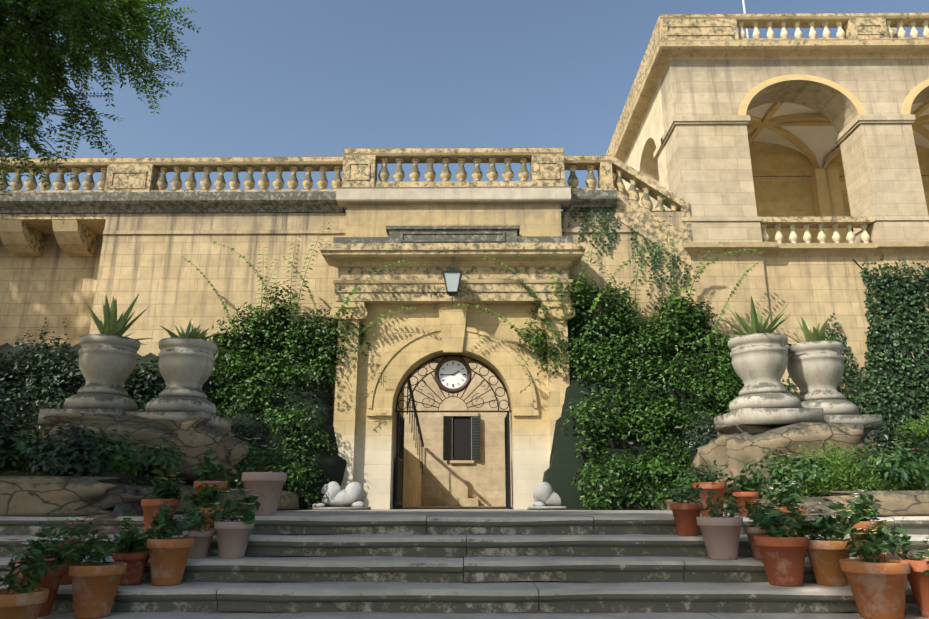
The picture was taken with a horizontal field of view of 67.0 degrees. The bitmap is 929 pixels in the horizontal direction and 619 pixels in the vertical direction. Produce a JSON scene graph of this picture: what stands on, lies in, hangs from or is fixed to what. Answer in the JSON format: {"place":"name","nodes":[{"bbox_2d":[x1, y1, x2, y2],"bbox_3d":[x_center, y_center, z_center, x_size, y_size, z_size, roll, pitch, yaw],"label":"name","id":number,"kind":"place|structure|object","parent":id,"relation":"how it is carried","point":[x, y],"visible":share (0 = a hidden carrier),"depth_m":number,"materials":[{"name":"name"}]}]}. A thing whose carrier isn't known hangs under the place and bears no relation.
{"place":"outdoors","nodes":[
{"label":"outdoors","id":0,"kind":"place"},
{"bbox_2d":[0,472,840,497],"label":"bed soil","id":1,"kind":"structure","parent":0,"point":[126,477],"depth_m":6.93,"materials":[{"name":"brown soil"}]},
{"bbox_2d":[23,413,892,496],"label":"rock plinths","id":2,"kind":"object","parent":1,"relation":"on","point":[735,449],"visible":0.42,"depth_m":7.82,"materials":[{"name":"stone"}]},
{"bbox_2d":[37,333,883,431],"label":"stone urns","id":3,"kind":"object","parent":2,"relation":"on","point":[761,362],"visible":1,"depth_m":8.31,"materials":[{"name":"grey stone"}]},
{"bbox_2d":[88,294,842,344],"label":"agave plants","id":4,"kind":"object","parent":3,"relation":"on","point":[111,325],"visible":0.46,"depth_m":8.58,"materials":[{"name":"green plant"}]},
{"bbox_2d":[0,275,928,509],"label":"ivy","id":5,"kind":"object","parent":1,"relation":"on","point":[566,464],"visible":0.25,"depth_m":13.22,"materials":[{"name":"green plant"}]},
{"bbox_2d":[205,267,743,509],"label":"creeper leaves","id":6,"kind":"object","parent":5,"relation":"on","point":[239,362],"visible":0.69,"depth_m":13.40,"materials":[{"name":"green plant"}]},
{"bbox_2d":[0,318,928,475],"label":"shrub leaves","id":7,"kind":"object","parent":1,"relation":"on","point":[62,465],"visible":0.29,"depth_m":9.86,"materials":[{"name":"green plant"}]},
{"bbox_2d":[1,409,928,502],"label":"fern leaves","id":8,"kind":"object","parent":1,"relation":"on","point":[833,484],"visible":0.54,"depth_m":6.99,"materials":[{"name":"green plant"}]},
{"bbox_2d":[5,202,928,498],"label":"plant stems","id":9,"kind":"object","parent":1,"relation":"on","point":[573,354],"visible":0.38,"depth_m":13.72,"materials":[{"name":"green plant"}]},
{"bbox_2d":[185,198,760,343],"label":"creeper shoot leaves","id":10,"kind":"object","parent":9,"relation":"attached to","point":[531,290],"visible":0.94,"depth_m":13.83,"materials":[{"name":"green plant"}]},
{"bbox_2d":[561,203,928,481],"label":"ivy leaves","id":11,"kind":"object","parent":1,"relation":"on","point":[866,381],"visible":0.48,"depth_m":14.05,"materials":[{"name":"green plant"}]},
{"bbox_2d":[333,225,572,242],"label":"portal attic blocks","id":12,"kind":"structure","parent":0,"point":[462,234],"depth_m":14.19,"materials":[{"name":"grey stone"}]},
{"bbox_2d":[0,515,928,618],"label":"garden steps","id":13,"kind":"structure","parent":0,"point":[516,567],"depth_m":5.21,"materials":[{"name":"stone"}]},
{"bbox_2d":[0,472,928,618],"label":"terracotta pots","id":14,"kind":"object","parent":13,"relation":"on","point":[878,590],"visible":0.73,"depth_m":4.99,"materials":[{"name":"orange ceramic"}]},
{"bbox_2d":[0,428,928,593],"bbox_3d":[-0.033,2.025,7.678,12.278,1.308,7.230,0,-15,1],"label":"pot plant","id":15,"kind":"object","parent":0,"point":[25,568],"depth_m":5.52,"materials":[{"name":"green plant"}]},
{"bbox_2d":[0,423,928,562],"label":"pot flowers","id":16,"kind":"object","parent":15,"relation":"attached to","point":[149,527],"visible":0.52,"depth_m":5.48,"materials":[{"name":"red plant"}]},
{"bbox_2d":[0,0,928,211],"label":"sky","id":17,"kind":"structure","parent":0,"point":[259,78],"materials":[{"name":"blue"}]},
{"bbox_2d":[174,509,807,580],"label":"landing paving","id":18,"kind":"structure","parent":0,"point":[492,513],"depth_m":9.03,"materials":[{"name":"stone"}]},
{"bbox_2d":[312,481,370,509],"bbox_3d":[-2.213,3.354,12.635,1.011,0.506,0.448,0,-15,1],"label":"lion statue","id":19,"kind":"object","parent":18,"relation":"on","point":[350,496],"visible":0.98,"depth_m":12.48,"materials":[{"name":"white stone"}]},
{"bbox_2d":[0,476,928,517],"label":"bed kerb walls","id":20,"kind":"structure","parent":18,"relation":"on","point":[77,496],"depth_m":6.32,"materials":[{"name":"stone"}]},
{"bbox_2d":[528,482,566,509],"bbox_3d":[1.654,3.341,12.607,1.027,0.510,0.443,0,-15,1],"label":"stone statue","id":21,"kind":"object","parent":18,"relation":"on","point":[545,496],"visible":0.46,"depth_m":12.44,"materials":[{"name":"white stone"}]},
{"bbox_2d":[403,195,628,508],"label":"courtyard walls","id":22,"kind":"structure","parent":0,"point":[439,483],"depth_m":26.39,"materials":[{"name":"beige stone"}]},
{"bbox_2d":[407,380,479,473],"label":"courtyard window","id":23,"kind":"structure","parent":22,"relation":"attached to","point":[456,437],"depth_m":26.45,"materials":[{"name":"wood"}]},
{"bbox_2d":[737,20,928,242],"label":"balusters","id":24,"kind":"object","parent":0,"point":[836,236],"visible":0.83,"depth_m":15.89,"materials":[{"name":"beige stone"}]},
{"bbox_2d":[746,102,928,242],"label":"vaulted ceiling","id":25,"kind":"structure","parent":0,"point":[810,134],"depth_m":17.85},
{"label":"ground","id":26,"kind":"structure","parent":0,"visible":0},
{"bbox_2d":[0,0,198,191],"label":"tree leaves","id":27,"kind":"object","parent":26,"relation":"on","point":[60,31],"visible":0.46,"depth_m":6.74,"materials":[{"name":"plant"}]},
{"bbox_2d":[0,0,200,195],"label":"tree foliage sprays","id":28,"kind":"object","parent":27,"relation":"on","point":[43,30],"visible":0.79,"depth_m":6.74,"materials":[{"name":"green plant"}]},
{"bbox_2d":[330,203,575,508],"bbox_3d":[-0.229,1.264,14.126,4.870,7.100,1.100,0,-15,1],"label":"portal","id":29,"kind":"object","parent":26,"relation":"on","point":[405,343],"visible":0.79,"depth_m":13.87,"materials":[{"name":"stone"}]},
{"bbox_2d":[394,355,511,508],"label":"wrought iron gate","id":30,"kind":"structure","parent":29,"relation":"in","point":[399,466],"depth_m":14.14,"materials":[{"name":"black metal"}]},
{"bbox_2d":[320,242,585,303],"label":"entablature","id":31,"kind":"structure","parent":29,"relation":"attached to","point":[420,280],"depth_m":14.00,"materials":[{"name":"beige stone"}]},
{"bbox_2d":[443,257,461,303],"bbox_3d":[-0.237,-0.544,13.866,0.370,0.968,0.568,0,-15,1],"label":"hanging lantern","id":32,"kind":"object","parent":31,"relation":"hanging from","point":[452,276],"visible":1,"depth_m":13.63,"materials":[{"name":"grey"}]},
{"bbox_2d":[434,356,471,393],"bbox_3d":[-0.230,1.311,14.106,0.750,0.750,0.195,0,-15,1],"label":"clock","id":33,"kind":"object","parent":29,"relation":"attached to","point":[452,374],"depth_m":14.07,"materials":[{"name":"white"}]},
{"bbox_2d":[335,186,571,209],"bbox_3d":[-0.232,-2.358,14.906,4.950,0.300,0.520,0,-15,1],"label":"ledge","id":34,"kind":"object","parent":29,"relation":"on","point":[561,195],"visible":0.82,"depth_m":14.68,"materials":[{"name":"stone"}]},
{"bbox_2d":[0,211,928,417],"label":"retaining wall","id":35,"kind":"structure","parent":26,"relation":"on","point":[144,256],"depth_m":14.65,"materials":[{"name":"stone"}]},
{"bbox_2d":[0,213,106,256],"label":"corbels","id":36,"kind":"object","parent":35,"relation":"attached to","point":[24,234],"visible":0.94,"depth_m":15.22,"materials":[{"name":"stone"}]},
{"bbox_2d":[0,190,616,212],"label":"cornice","id":37,"kind":"structure","parent":35,"relation":"on","point":[163,202],"depth_m":14.92,"materials":[{"name":"beige stone"}]},
{"bbox_2d":[0,147,692,267],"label":"terrace balustrade rails","id":38,"kind":"object","parent":35,"relation":"on","point":[549,166],"visible":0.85,"depth_m":15.05,"materials":[{"name":"beige stone"}]},
{"bbox_2d":[0,157,677,210],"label":"balusters","id":39,"kind":"object","parent":38,"relation":"on","point":[30,183],"visible":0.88,"depth_m":15.28,"materials":[{"name":"stone"}]},
{"bbox_2d":[613,84,670,210],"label":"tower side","id":40,"kind":"structure","parent":35,"relation":"on","point":[646,156],"depth_m":18.26,"materials":[{"name":"stone"}]},
{"bbox_2d":[597,12,928,256],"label":"tower cornices","id":41,"kind":"object","parent":35,"relation":"on","point":[694,36],"visible":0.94,"depth_m":15.80,"materials":[{"name":"beige stone"}]},
{"bbox_2d":[742,0,748,37],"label":"flag pole","id":42,"kind":"object","parent":41,"relation":"on","point":[744,10],"depth_m":18.10,"materials":[{"name":"white metal"}]},
{"bbox_2d":[660,59,928,242],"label":"building wall","id":43,"kind":"structure","parent":41,"relation":"attached to","point":[708,158],"depth_m":15.46,"materials":[{"name":"stone"}]},
{"bbox_2d":[738,74,928,114],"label":"tower arch rings","id":44,"kind":"object","parent":43,"relation":"attached to","point":[850,96],"visible":0.81,"depth_m":15.66,"materials":[{"name":"stone"}]},
{"bbox_2d":[891,27,898,37],"bbox_3d":[10.075,-6.235,16.553,0.520,0.850,0.520,0,-15,1],"label":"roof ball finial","id":45,"kind":"object","parent":41,"relation":"on","point":[895,30],"visible":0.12,"depth_m":16.36,"materials":[{"name":"stone"}]},
{"bbox_2d":[749,141,928,242],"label":"loggia back wall","id":46,"kind":"structure","parent":35,"relation":"on","point":[783,196],"depth_m":18.24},
{"bbox_2d":[753,175,928,268],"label":"wall cables","id":47,"kind":"object","parent":35,"relation":"attached to","point":[810,176],"depth_m":18.24,"materials":[{"name":"black metal"}]}
]}

